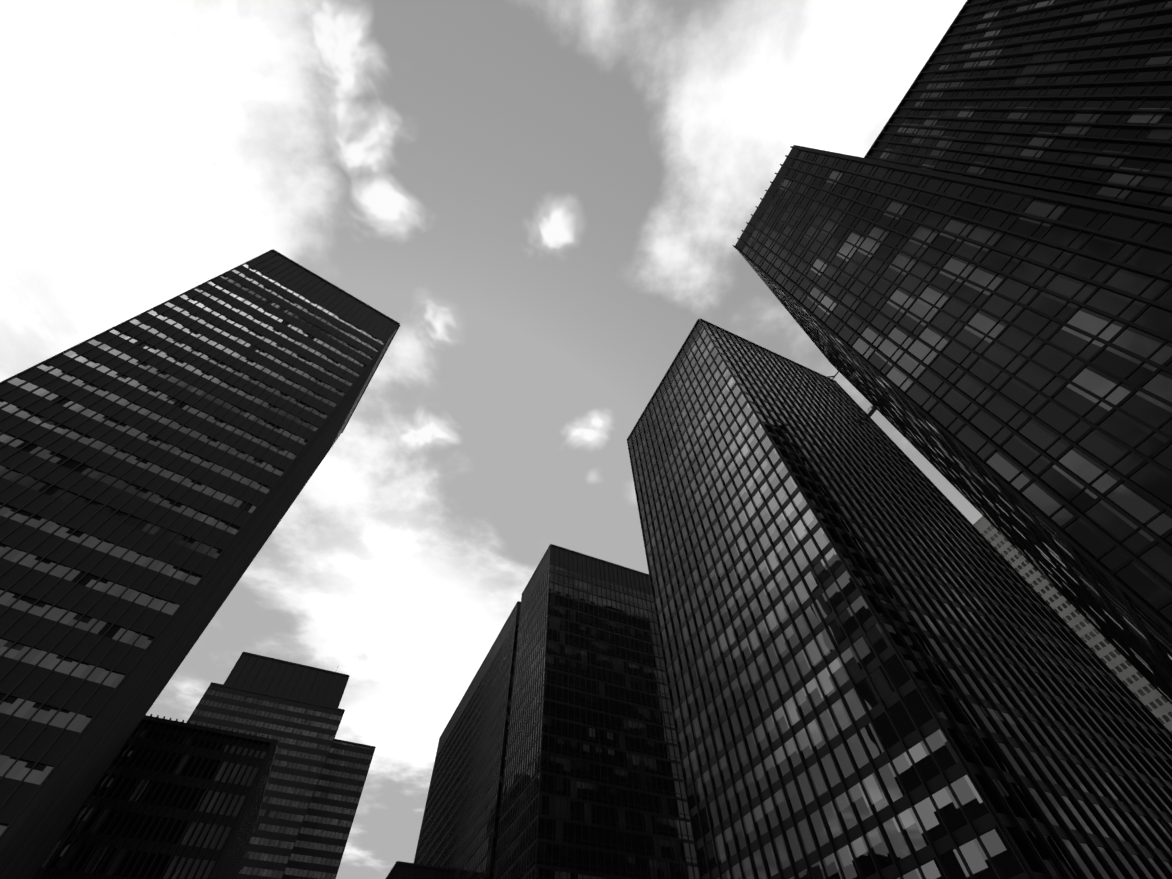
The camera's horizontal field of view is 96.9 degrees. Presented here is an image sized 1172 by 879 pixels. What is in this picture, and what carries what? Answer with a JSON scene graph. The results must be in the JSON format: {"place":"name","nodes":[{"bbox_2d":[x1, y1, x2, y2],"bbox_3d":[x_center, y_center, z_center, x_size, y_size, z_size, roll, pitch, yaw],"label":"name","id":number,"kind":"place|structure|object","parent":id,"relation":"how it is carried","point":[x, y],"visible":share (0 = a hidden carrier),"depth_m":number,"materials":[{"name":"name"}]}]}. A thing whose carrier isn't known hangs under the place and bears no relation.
{"place":"outdoors","nodes":[
{"label":"outdoors","id":0,"kind":"place"},
{"bbox_2d":[0,249,399,878],"bbox_3d":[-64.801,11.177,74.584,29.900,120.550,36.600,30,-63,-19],"label":"tower","id":1,"kind":"structure","parent":0,"point":[160,463],"depth_m":61.07,"materials":[{"name":"black glass"}]},
{"bbox_2d":[282,739,375,878],"bbox_3d":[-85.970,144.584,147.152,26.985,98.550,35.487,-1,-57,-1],"label":"building","id":2,"kind":"structure","parent":0,"point":[320,844],"depth_m":162.66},
{"bbox_2d":[0,0,982,878],"label":"sky","id":3,"kind":"structure","parent":0,"point":[546,199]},
{"bbox_2d":[493,544,698,878],"bbox_3d":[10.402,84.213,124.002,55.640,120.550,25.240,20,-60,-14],"label":"tower","id":4,"kind":"structure","parent":0,"point":[593,786],"depth_m":119.66,"materials":[{"name":"black glass"}]},
{"bbox_2d":[627,318,1171,878],"bbox_3d":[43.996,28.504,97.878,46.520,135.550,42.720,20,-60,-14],"label":"tower","id":5,"kind":"structure","parent":0,"point":[881,660],"depth_m":67.15,"materials":[{"name":"black glass"}]},
{"bbox_2d":[827,371,876,416],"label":"window cleaning rig","id":6,"kind":"object","parent":5,"relation":"on","point":[872,411],"depth_m":134.60,"materials":[{"name":"metal"}]},
{"bbox_2d":[864,0,1171,214],"bbox_3d":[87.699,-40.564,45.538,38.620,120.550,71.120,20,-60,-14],"label":"tower","id":7,"kind":"structure","parent":0,"point":[1072,98],"depth_m":69.89,"materials":[{"name":"black metal"}]},
{"bbox_2d":[973,516,1171,732],"bbox_3d":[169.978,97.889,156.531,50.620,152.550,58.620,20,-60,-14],"label":"tower","id":8,"kind":"structure","parent":0,"point":[1155,702],"depth_m":162.14,"materials":[{"name":"concrete"}]},
{"label":"ground","id":9,"kind":"structure","parent":0,"visible":0},
{"bbox_2d":[32,714,278,878],"bbox_3d":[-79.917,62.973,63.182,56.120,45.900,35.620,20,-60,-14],"label":"ribbed block","id":10,"kind":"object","parent":9,"relation":"on","point":[170,799],"visible":0.71,"depth_m":70.16,"materials":[{"name":"black glass"}]},
{"bbox_2d":[186,682,344,878],"bbox_3d":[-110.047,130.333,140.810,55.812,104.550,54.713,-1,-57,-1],"label":"building","id":11,"kind":"structure","parent":9,"relation":"on","point":[304,733],"depth_m":163.29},
{"bbox_2d":[224,652,348,707],"bbox_3d":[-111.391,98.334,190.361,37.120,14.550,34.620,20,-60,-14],"label":"rooftop structure","id":12,"kind":"object","parent":11,"relation":"on","point":[270,675],"visible":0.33,"depth_m":182.83,"materials":[{"name":"black metal"}]},
{"bbox_2d":[386,861,452,878],"bbox_3d":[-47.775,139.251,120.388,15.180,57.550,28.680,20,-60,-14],"label":"block","id":13,"kind":"structure","parent":9,"relation":"on","point":[403,870],"depth_m":136.29,"materials":[{"name":"black metal"}]},
{"bbox_2d":[414,601,520,878],"bbox_3d":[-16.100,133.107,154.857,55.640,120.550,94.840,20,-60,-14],"label":"tower","id":14,"kind":"structure","parent":9,"relation":"on","point":[458,834],"depth_m":159.46,"materials":[{"name":"black metal"}]},
{"bbox_2d":[733,145,1171,704],"bbox_3d":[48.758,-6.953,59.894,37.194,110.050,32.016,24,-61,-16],"label":"skyscraper","id":15,"kind":"structure","parent":9,"relation":"on","point":[998,356],"depth_m":43.79,"materials":[{"name":"black glass"}]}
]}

